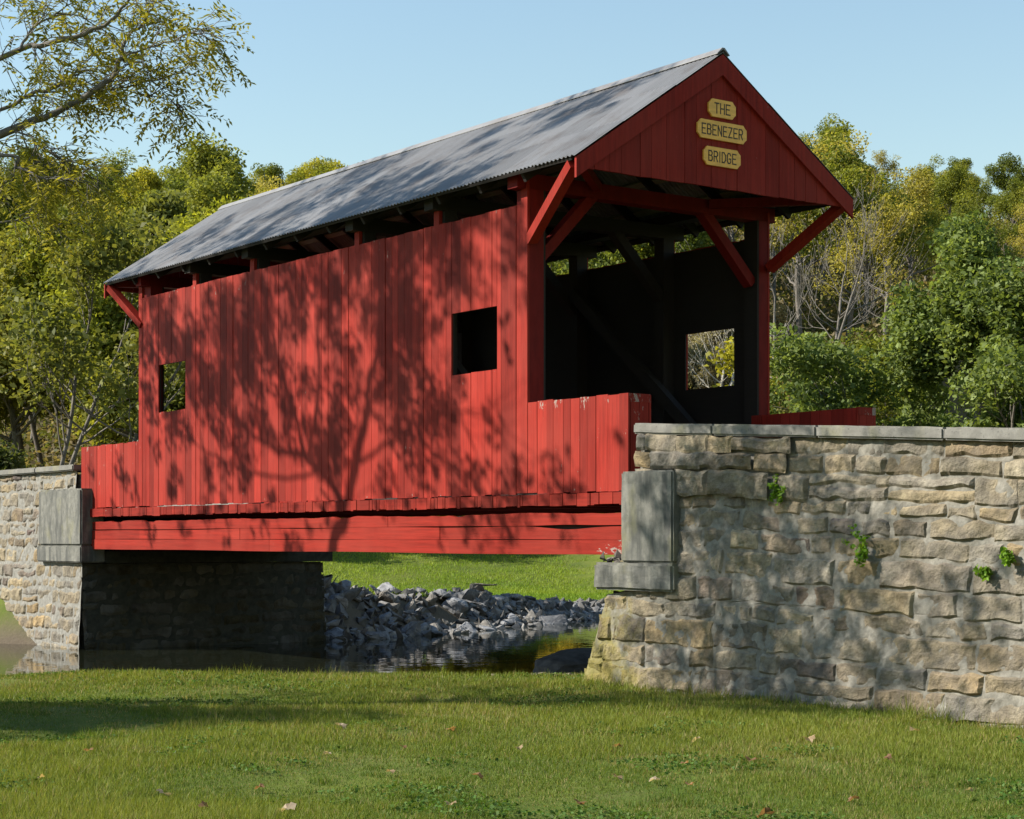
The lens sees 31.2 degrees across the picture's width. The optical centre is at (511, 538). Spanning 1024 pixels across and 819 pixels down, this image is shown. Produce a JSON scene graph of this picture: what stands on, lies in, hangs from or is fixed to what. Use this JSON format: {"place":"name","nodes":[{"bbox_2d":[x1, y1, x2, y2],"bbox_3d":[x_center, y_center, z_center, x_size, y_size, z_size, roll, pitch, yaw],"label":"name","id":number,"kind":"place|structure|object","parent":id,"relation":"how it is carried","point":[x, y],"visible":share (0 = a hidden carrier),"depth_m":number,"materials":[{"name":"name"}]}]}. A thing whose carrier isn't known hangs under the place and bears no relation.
{"place":"outdoors","nodes":[
{"label":"outdoors","id":0,"kind":"place"},
{"bbox_2d":[0,619,599,675],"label":"water","id":1,"kind":"structure","parent":0,"point":[513,649],"depth_m":31.06,"materials":[{"name":"black liquid"}]},
{"bbox_2d":[0,229,1023,818],"bbox_3d":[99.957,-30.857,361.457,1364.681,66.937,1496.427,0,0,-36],"label":"ground","id":2,"kind":"structure","parent":0,"point":[12,631],"depth_m":13.97,"materials":[{"name":"green plant"}]},
{"bbox_2d":[0,205,14,238],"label":"hillside tree","id":3,"kind":"object","parent":2,"relation":"on","point":[4,216],"visible":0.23,"depth_m":99.36,"materials":[{"name":"green plant"}]},
{"bbox_2d":[0,438,28,469],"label":"bush","id":4,"kind":"object","parent":2,"relation":"on","point":[7,457],"visible":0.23,"depth_m":40.47,"materials":[{"name":"green plant"}]},
{"bbox_2d":[0,158,33,232],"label":"hillside tree","id":5,"kind":"object","parent":2,"relation":"on","point":[13,214],"visible":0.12,"depth_m":109.34,"materials":[{"name":"green plant"}]},
{"bbox_2d":[2,213,37,467],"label":"hillside tree","id":6,"kind":"object","parent":2,"relation":"on","point":[20,443],"depth_m":72.68,"materials":[{"name":"brown plant"}]},
{"bbox_2d":[4,134,55,210],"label":"hillside tree","id":7,"kind":"object","parent":2,"relation":"on","point":[34,153],"visible":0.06,"depth_m":142.96,"materials":[{"name":"green plant"}]},
{"bbox_2d":[23,402,43,466],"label":"hillside tree","id":8,"kind":"object","parent":2,"relation":"on","point":[36,440],"depth_m":77.38,"materials":[{"name":"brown plant"}]},
{"bbox_2d":[0,222,82,460],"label":"leafy tree","id":9,"kind":"object","parent":2,"relation":"on","point":[7,408],"visible":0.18,"depth_m":68.34,"materials":[{"name":"green plant"}]},
{"bbox_2d":[3,203,173,445],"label":"leafy tree","id":10,"kind":"object","parent":2,"relation":"on","point":[47,287],"visible":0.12,"depth_m":65.71,"materials":[{"name":"green plant"}]},
{"bbox_2d":[0,168,185,465],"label":"leafy tree","id":11,"kind":"object","parent":2,"relation":"on","point":[46,356],"visible":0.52,"depth_m":43.04,"materials":[{"name":"green plant"}]},
{"bbox_2d":[80,160,114,206],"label":"hillside tree","id":12,"kind":"object","parent":2,"relation":"on","point":[99,178],"visible":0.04,"depth_m":133.17,"materials":[{"name":"green plant"}]},
{"bbox_2d":[84,147,136,197],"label":"hillside tree","id":13,"kind":"object","parent":2,"relation":"on","point":[121,165],"visible":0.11,"depth_m":164.88,"materials":[{"name":"green plant"}]},
{"bbox_2d":[43,292,184,445],"bbox_3d":[-13.660,-4.818,64.839,6.024,10.293,7.430,0,0,-7],"label":"leafy tree","id":14,"kind":"object","parent":2,"relation":"on","point":[81,420],"visible":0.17,"depth_m":62.92,"materials":[{"name":"green plant"}]},
{"bbox_2d":[100,174,141,218],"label":"hillside tree","id":15,"kind":"object","parent":2,"relation":"on","point":[121,202],"visible":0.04,"depth_m":117.76,"materials":[{"name":"green plant"}]},
{"bbox_2d":[0,0,255,282],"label":"walnut tree","id":16,"kind":"object","parent":2,"relation":"on","point":[75,175],"visible":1,"depth_m":18.13,"materials":[{"name":"green plant"}]},
{"bbox_2d":[119,166,158,208],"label":"hillside tree","id":17,"kind":"object","parent":2,"relation":"on","point":[129,196],"visible":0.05,"depth_m":150.46,"materials":[{"name":"green plant"}]},
{"bbox_2d":[94,393,184,445],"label":"hillside tree","id":18,"kind":"object","parent":2,"relation":"on","point":[120,440],"visible":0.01,"depth_m":66.42,"materials":[{"name":"green plant"}]},
{"bbox_2d":[125,163,166,209],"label":"hillside tree","id":19,"kind":"object","parent":2,"relation":"on","point":[154,181],"visible":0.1,"depth_m":137.39,"materials":[{"name":"green plant"}]},
{"bbox_2d":[103,188,190,249],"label":"thin tree","id":20,"kind":"object","parent":2,"relation":"on","point":[171,202],"visible":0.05,"depth_m":81.22,"materials":[{"name":"green plant"}]},
{"bbox_2d":[0,464,332,649],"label":"stone abutment","id":21,"kind":"object","parent":2,"relation":"on","point":[64,583],"visible":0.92,"depth_m":33.64,"materials":[{"name":"stone"}]},
{"bbox_2d":[81,47,875,554],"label":"covered bridge","id":22,"kind":"structure","parent":21,"relation":"on","point":[419,347],"depth_m":24.95,"materials":[{"name":"red wood"}]},
{"bbox_2d":[110,132,257,236],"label":"oak tree","id":23,"kind":"object","parent":2,"relation":"on","point":[217,175],"visible":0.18,"depth_m":86.54,"materials":[{"name":"green plant"}]},
{"bbox_2d":[130,141,251,208],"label":"hillside tree","id":24,"kind":"object","parent":2,"relation":"on","point":[172,172],"visible":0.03,"depth_m":131.78,"materials":[{"name":"green plant"}]},
{"bbox_2d":[136,194,251,410],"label":"willow tree","id":25,"kind":"object","parent":2,"relation":"on","point":[186,225],"visible":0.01,"depth_m":68.62,"materials":[{"name":"green plant"}]},
{"bbox_2d":[165,172,238,196],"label":"hillside tree","id":26,"kind":"object","parent":2,"relation":"on","point":[174,186],"visible":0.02,"depth_m":108.03,"materials":[{"name":"green plant"}]},
{"bbox_2d":[243,162,287,194],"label":"hillside tree","id":27,"kind":"object","parent":2,"relation":"on","point":[271,170],"visible":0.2,"depth_m":156.25,"materials":[{"name":"green plant"}]},
{"bbox_2d":[246,175,286,196],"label":"hillside tree","id":28,"kind":"object","parent":2,"relation":"on","point":[264,184],"visible":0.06,"depth_m":103.52,"materials":[{"name":"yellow plant"}]},
{"bbox_2d":[283,168,305,184],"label":"hillside tree","id":29,"kind":"object","parent":2,"relation":"on","point":[295,177],"visible":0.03,"depth_m":146.37,"materials":[{"name":"green plant"}]},
{"bbox_2d":[285,162,310,184],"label":"hillside tree","id":30,"kind":"object","parent":2,"relation":"on","point":[293,178],"visible":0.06,"depth_m":179.41,"materials":[{"name":"green plant"}]},
{"bbox_2d":[300,155,337,178],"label":"hillside tree","id":31,"kind":"object","parent":2,"relation":"on","point":[314,163],"visible":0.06,"depth_m":157.84,"materials":[{"name":"green plant"}]},
{"bbox_2d":[309,165,332,176],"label":"hillside tree","id":32,"kind":"object","parent":2,"relation":"on","point":[319,169],"visible":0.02,"depth_m":138.61,"materials":[{"name":"green plant"}]},
{"bbox_2d":[322,573,332,588],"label":"riprap stone","id":33,"kind":"object","parent":2,"relation":"on","point":[327,579],"visible":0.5,"depth_m":37.65,"materials":[{"name":"grey stone"}]},
{"bbox_2d":[325,627,342,638],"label":"riprap stone","id":34,"kind":"object","parent":2,"relation":"on","point":[334,632],"visible":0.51,"depth_m":35.86,"materials":[{"name":"grey stone"}]},
{"bbox_2d":[334,595,347,608],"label":"riprap stone","id":35,"kind":"object","parent":2,"relation":"on","point":[343,601],"visible":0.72,"depth_m":37.26,"materials":[{"name":"grey stone"}]},
{"bbox_2d":[344,587,362,601],"bbox_3d":[-3.325,1.350,37.951,0.858,0.452,0.479,-42,-18,-29],"label":"riprap stone","id":36,"kind":"object","parent":2,"relation":"on","point":[351,594],"visible":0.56,"depth_m":37.90,"materials":[{"name":"grey stone"}]},
{"bbox_2d":[366,631,389,638],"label":"riprap stone","id":37,"kind":"object","parent":2,"relation":"on","point":[382,634],"visible":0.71,"depth_m":35.88,"materials":[{"name":"grey stone"}]},
{"bbox_2d":[374,582,394,592],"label":"riprap stone","id":38,"kind":"object","parent":2,"relation":"on","point":[385,586],"visible":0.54,"depth_m":39.36,"materials":[{"name":"grey stone"}]},
{"bbox_2d":[378,591,394,602],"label":"riprap stone","id":39,"kind":"object","parent":2,"relation":"on","point":[386,596],"visible":1,"depth_m":38.65,"materials":[{"name":"grey stone"}]},
{"bbox_2d":[382,603,400,611],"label":"riprap stone","id":40,"kind":"object","parent":2,"relation":"on","point":[394,607],"visible":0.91,"depth_m":38.46,"materials":[{"name":"grey stone"}]},
{"bbox_2d":[404,590,416,610],"bbox_3d":[-2.176,1.390,39.427,0.308,0.633,0.677,0,0,3],"label":"riprap stone","id":41,"kind":"object","parent":2,"relation":"on","point":[410,604],"visible":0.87,"depth_m":39.23,"materials":[{"name":"grey stone"}]},
{"bbox_2d":[401,621,423,633],"bbox_3d":[-1.993,1.927,37.721,0.698,0.282,0.784,-27,-34,-13],"label":"riprap stone","id":42,"kind":"object","parent":2,"relation":"on","point":[405,628],"visible":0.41,"depth_m":37.41,"materials":[{"name":"grey stone"}]},
{"bbox_2d":[405,622,421,634],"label":"riprap stone","id":43,"kind":"object","parent":2,"relation":"on","point":[415,628],"visible":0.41,"depth_m":37.29,"materials":[{"name":"grey stone"}]},
{"bbox_2d":[426,594,437,605],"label":"riprap stone","id":44,"kind":"object","parent":2,"relation":"on","point":[431,599],"visible":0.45,"depth_m":40.39,"materials":[{"name":"grey stone"}]},
{"bbox_2d":[441,597,467,614],"bbox_3d":[-1.271,1.542,40.875,0.596,0.404,0.462,-26,-39,22],"label":"riprap stone","id":45,"kind":"object","parent":2,"relation":"on","point":[453,605],"visible":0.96,"depth_m":40.74,"materials":[{"name":"grey stone"}]},
{"bbox_2d":[322,581,605,639],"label":"rocks","id":46,"kind":"object","parent":2,"relation":"on","point":[342,615],"visible":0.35,"depth_m":40.03,"materials":[{"name":"grey stone"}]},
{"bbox_2d":[428,589,450,597],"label":"riprap stone","id":47,"kind":"object","parent":46,"relation":"on","point":[442,593],"visible":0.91,"depth_m":40.85,"materials":[{"name":"grey stone"}]},
{"bbox_2d":[305,552,624,601],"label":"meadow grass","id":48,"kind":"structure","parent":2,"relation":"on","point":[574,594],"depth_m":59.76,"materials":[{"name":"green plant"}]},
{"bbox_2d":[451,588,482,603],"bbox_3d":[-0.906,1.305,41.494,0.495,0.344,1.317,0,0,-42],"label":"riprap stone","id":49,"kind":"object","parent":2,"relation":"on","point":[469,595],"visible":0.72,"depth_m":41.47,"materials":[{"name":"grey stone"}]},
{"bbox_2d":[469,583,496,591],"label":"riprap stone","id":50,"kind":"object","parent":2,"relation":"on","point":[478,586],"visible":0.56,"depth_m":42.74,"materials":[{"name":"grey stone"}]},
{"bbox_2d":[478,591,494,606],"bbox_3d":[-0.673,1.416,42.624,0.413,0.369,0.760,0,0,13],"label":"riprap stone","id":51,"kind":"object","parent":2,"relation":"on","point":[482,597],"visible":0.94,"depth_m":42.52,"materials":[{"name":"grey stone"}]},
{"bbox_2d":[0,669,1023,818],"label":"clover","id":52,"kind":"object","parent":2,"relation":"on","point":[551,813],"visible":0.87,"depth_m":12.90,"materials":[{"name":"green plant"}]},
{"bbox_2d":[0,186,1023,561],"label":"undergrowth","id":53,"kind":"object","parent":2,"relation":"on","point":[48,440],"visible":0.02,"depth_m":91.11,"materials":[{"name":"green plant"}]},
{"bbox_2d":[538,615,567,623],"bbox_3d":[0.889,1.959,42.266,0.792,0.237,0.671,-3,26,3],"label":"riprap stone","id":54,"kind":"object","parent":2,"relation":"on","point":[556,619],"visible":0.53,"depth_m":42.26,"materials":[{"name":"grey stone"}]},
{"bbox_2d":[533,648,591,673],"bbox_3d":[0.934,1.744,25.613,1.201,0.420,1.906,0,0,25],"label":"boulder","id":55,"kind":"object","parent":2,"relation":"on","point":[573,660],"visible":0.39,"depth_m":24.87,"materials":[{"name":"grey stone"}]},
{"bbox_2d":[547,258,607,274],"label":"hillside tree","id":56,"kind":"object","parent":2,"relation":"on","point":[551,264],"depth_m":71.33,"materials":[{"name":"green plant"}]},
{"bbox_2d":[549,250,653,275],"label":"hillside tree","id":57,"kind":"object","parent":2,"relation":"on","point":[555,268],"visible":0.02,"depth_m":80.90,"materials":[{"name":"green plant"}]},
{"bbox_2d":[595,242,700,260],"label":"hillside tree","id":58,"kind":"object","parent":2,"relation":"on","point":[647,249],"visible":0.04,"depth_m":81.14,"materials":[{"name":"green plant"}]},
{"bbox_2d":[588,228,723,267],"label":"hillside tree","id":59,"kind":"object","parent":2,"relation":"on","point":[693,242],"visible":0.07,"depth_m":77.95,"materials":[{"name":"green plant"}]},
{"bbox_2d":[688,341,711,389],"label":"shrub","id":60,"kind":"object","parent":2,"relation":"on","point":[695,368],"visible":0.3,"depth_m":72.47,"materials":[{"name":"grey plant"}]},
{"bbox_2d":[688,329,733,351],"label":"shrub","id":61,"kind":"object","parent":2,"relation":"on","point":[710,335],"visible":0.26,"depth_m":77.36,"materials":[{"name":"grey plant"}]},
{"bbox_2d":[692,341,733,388],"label":"shrub","id":62,"kind":"object","parent":2,"relation":"on","point":[711,382],"visible":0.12,"depth_m":69.35,"materials":[{"name":"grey plant"}]},
{"bbox_2d":[724,225,742,241],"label":"hillside tree","id":63,"kind":"object","parent":2,"relation":"on","point":[732,234],"visible":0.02,"depth_m":108.62,"materials":[{"name":"green plant"}]},
{"bbox_2d":[688,312,797,387],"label":"sycamore tree","id":64,"kind":"object","parent":2,"relation":"on","point":[722,377],"visible":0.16,"depth_m":67.76,"materials":[{"name":"yellow plant"}]},
{"bbox_2d":[704,336,786,413],"bbox_3d":[6.883,-1.959,56.063,3.356,8.629,5.375,0,0,18],"label":"sapling","id":65,"kind":"object","parent":2,"relation":"on","point":[726,356],"visible":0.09,"depth_m":55.56,"materials":[{"name":"green plant"}]},
{"bbox_2d":[679,219,831,399],"bbox_3d":[7.987,-7.410,61.992,5.478,8.818,3.288,0,0,-2],"label":"bare tree","id":66,"kind":"object","parent":2,"relation":"on","point":[774,314],"visible":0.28,"depth_m":61.86,"materials":[{"name":"grey plant"}]},
{"bbox_2d":[737,215,809,306],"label":"hillside tree","id":67,"kind":"object","parent":2,"relation":"on","point":[774,274],"visible":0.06,"depth_m":98.83,"materials":[{"name":"green plant"}]},
{"bbox_2d":[770,303,794,340],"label":"shrub","id":68,"kind":"object","parent":2,"relation":"on","point":[780,316],"visible":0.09,"depth_m":78.68,"materials":[{"name":"green plant"}]},
{"bbox_2d":[584,423,1023,728],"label":"stone abutment","id":69,"kind":"object","parent":2,"relation":"on","point":[726,574],"visible":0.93,"depth_m":17.87,"materials":[{"name":"stone"}]},
{"bbox_2d":[766,473,786,506],"bbox_3d":[2.673,-0.483,18.331,0.189,0.344,0.254,0,0,-36],"label":"wall weed","id":70,"kind":"object","parent":69,"relation":"attached to","point":[777,492],"depth_m":18.35,"materials":[{"name":"green plant"}]},
{"bbox_2d":[842,524,869,566],"bbox_3d":[3.253,0.067,17.334,0.293,0.425,0.178,0,0,14],"label":"wall weed","id":71,"kind":"object","parent":69,"relation":"attached to","point":[862,555],"depth_m":17.33,"materials":[{"name":"green plant"}]},
{"bbox_2d":[973,565,993,581],"bbox_3d":[4.165,0.307,16.217,0.193,0.156,0.137,0,0,43],"label":"wall weed","id":72,"kind":"object","parent":69,"relation":"attached to","point":[984,573],"depth_m":16.19,"materials":[{"name":"green plant"}]},
{"bbox_2d":[998,546,1015,566],"bbox_3d":[4.322,0.160,15.992,0.144,0.186,0.160,0,0,-16],"label":"wall weed","id":73,"kind":"object","parent":69,"relation":"attached to","point":[1006,556],"depth_m":15.98,"materials":[{"name":"green plant"}]},
{"bbox_2d":[770,212,851,301],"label":"hillside tree","id":74,"kind":"object","parent":2,"relation":"on","point":[786,232],"visible":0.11,"depth_m":90.31,"materials":[{"name":"green plant"}]},
{"bbox_2d":[770,131,868,339],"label":"hillside tree","id":75,"kind":"object","parent":2,"relation":"on","point":[799,313],"visible":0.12,"depth_m":83.74,"materials":[{"name":"green plant"}]},
{"bbox_2d":[796,152,863,286],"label":"hillside tree","id":76,"kind":"object","parent":2,"relation":"on","point":[823,280],"visible":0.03,"depth_m":104.17,"materials":[{"name":"green plant"}]},
{"bbox_2d":[810,113,854,161],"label":"hillside tree","id":77,"kind":"object","parent":2,"relation":"on","point":[828,124],"visible":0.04,"depth_m":145.49,"materials":[{"name":"green plant"}]},
{"bbox_2d":[815,122,852,164],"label":"hillside tree","id":78,"kind":"object","parent":2,"relation":"on","point":[845,128],"visible":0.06,"depth_m":150.10,"materials":[{"name":"green plant"}]},
{"bbox_2d":[782,172,928,389],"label":"bare tree","id":79,"kind":"object","parent":2,"relation":"on","point":[850,303],"visible":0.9,"depth_m":67.64,"materials":[{"name":"grey plant"}]},
{"bbox_2d":[776,119,950,346],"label":"hillside tree","id":80,"kind":"object","parent":2,"relation":"on","point":[854,175],"visible":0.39,"depth_m":78.84,"materials":[{"name":"green plant"}]},
{"bbox_2d":[808,197,927,339],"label":"hillside tree","id":81,"kind":"object","parent":2,"relation":"on","point":[886,226],"visible":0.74,"depth_m":74.61,"materials":[{"name":"green plant"}]},
{"bbox_2d":[822,129,920,323],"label":"hillside tree","id":82,"kind":"object","parent":2,"relation":"on","point":[861,150],"visible":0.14,"depth_m":88.42,"materials":[{"name":"green plant"}]},
{"bbox_2d":[829,192,917,312],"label":"hillside tree","id":83,"kind":"object","parent":2,"relation":"on","point":[862,259],"visible":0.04,"depth_m":92.21,"materials":[{"name":"green plant"}]},
{"bbox_2d":[836,327,920,425],"bbox_3d":[12.191,-2.496,65.573,5.389,10.149,5.958,0,0,-37],"label":"hillside tree","id":84,"kind":"object","parent":2,"relation":"on","point":[882,408],"visible":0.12,"depth_m":64.68,"materials":[{"name":"green plant"}]},
{"bbox_2d":[871,149,911,189],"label":"hillside tree","id":85,"kind":"object","parent":2,"relation":"on","point":[881,159],"visible":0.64,"depth_m":158.79,"materials":[{"name":"green plant"}]},
{"bbox_2d":[770,209,1023,427],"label":"shrubs","id":86,"kind":"object","parent":2,"relation":"on","point":[978,308],"visible":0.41,"depth_m":45.53,"materials":[{"name":"green plant"}]},
{"bbox_2d":[827,176,968,288],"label":"hillside tree","id":87,"kind":"object","parent":2,"relation":"on","point":[928,221],"visible":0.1,"depth_m":89.11,"materials":[{"name":"green plant"}]},
{"bbox_2d":[864,163,945,289],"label":"hillside tree","id":88,"kind":"object","parent":2,"relation":"on","point":[922,188],"visible":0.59,"depth_m":82.56,"materials":[{"name":"green plant"}]},
{"bbox_2d":[890,241,935,278],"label":"hillside tree","id":89,"kind":"object","parent":2,"relation":"on","point":[919,265],"visible":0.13,"depth_m":98.58,"materials":[{"name":"green plant"}]},
{"bbox_2d":[896,183,945,287],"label":"hillside tree","id":90,"kind":"object","parent":2,"relation":"on","point":[934,206],"visible":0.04,"depth_m":100.62,"materials":[{"name":"green plant"}]},
{"bbox_2d":[908,154,945,186],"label":"hillside tree","id":91,"kind":"object","parent":2,"relation":"on","point":[933,167],"visible":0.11,"depth_m":131.40,"materials":[{"name":"green plant"}]},
{"bbox_2d":[912,165,971,219],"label":"hillside tree","id":92,"kind":"object","parent":2,"relation":"on","point":[947,204],"visible":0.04,"depth_m":118.76,"materials":[{"name":"green plant"}]},
{"bbox_2d":[946,156,973,188],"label":"hillside tree","id":93,"kind":"object","parent":2,"relation":"on","point":[963,161],"visible":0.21,"depth_m":152.06,"materials":[{"name":"green plant"}]},
{"bbox_2d":[930,161,990,220],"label":"hillside tree","id":94,"kind":"object","parent":2,"relation":"on","point":[950,187],"visible":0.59,"depth_m":111.53,"materials":[{"name":"green plant"}]},
{"bbox_2d":[934,403,1003,426],"bbox_3d":[14.328,-0.603,50.368,6.628,6.427,7.234,0,0,20],"label":"shrub","id":95,"kind":"object","parent":2,"relation":"on","point":[960,423],"depth_m":51.87,"materials":[{"name":"green plant"}]},
{"bbox_2d":[925,190,1022,264],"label":"hillside tree","id":96,"kind":"object","parent":2,"relation":"on","point":[975,222],"visible":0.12,"depth_m":92.33,"materials":[{"name":"green plant"}]},
{"bbox_2d":[952,413,998,427],"bbox_3d":[11.323,-0.213,44.754,5.074,5.600,6.308,0,0,42],"label":"shrub","id":97,"kind":"object","parent":2,"relation":"on","point":[985,423],"visible":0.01,"depth_m":43.64,"materials":[{"name":"green plant"}]},
{"bbox_2d":[964,178,1004,221],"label":"hillside tree","id":98,"kind":"object","parent":2,"relation":"on","point":[983,195],"visible":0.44,"depth_m":139.19,"materials":[{"name":"green plant"}]},
{"bbox_2d":[970,152,1023,259],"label":"hillside tree","id":99,"kind":"object","parent":2,"relation":"on","point":[1000,167],"visible":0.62,"depth_m":122.59,"materials":[{"name":"green plant"}]},
{"bbox_2d":[980,176,1023,270],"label":"hillside tree","id":100,"kind":"object","parent":2,"relation":"on","point":[1016,191],"visible":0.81,"depth_m":108.35,"materials":[{"name":"green plant"}]},
{"bbox_2d":[1005,203,1023,255],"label":"hillside tree","id":101,"kind":"object","parent":2,"relation":"on","point":[1017,243],"visible":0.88,"depth_m":98.59,"materials":[{"name":"green plant"}]},
{"bbox_2d":[1010,165,1023,213],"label":"hillside tree","id":102,"kind":"object","parent":2,"relation":"on","point":[1020,172],"visible":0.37,"depth_m":137.94,"materials":[{"name":"green plant"}]},
{"bbox_2d":[0,0,1023,219],"label":"sky","id":103,"kind":"structure","parent":0,"point":[350,82],"materials":[{"name":"blue"}]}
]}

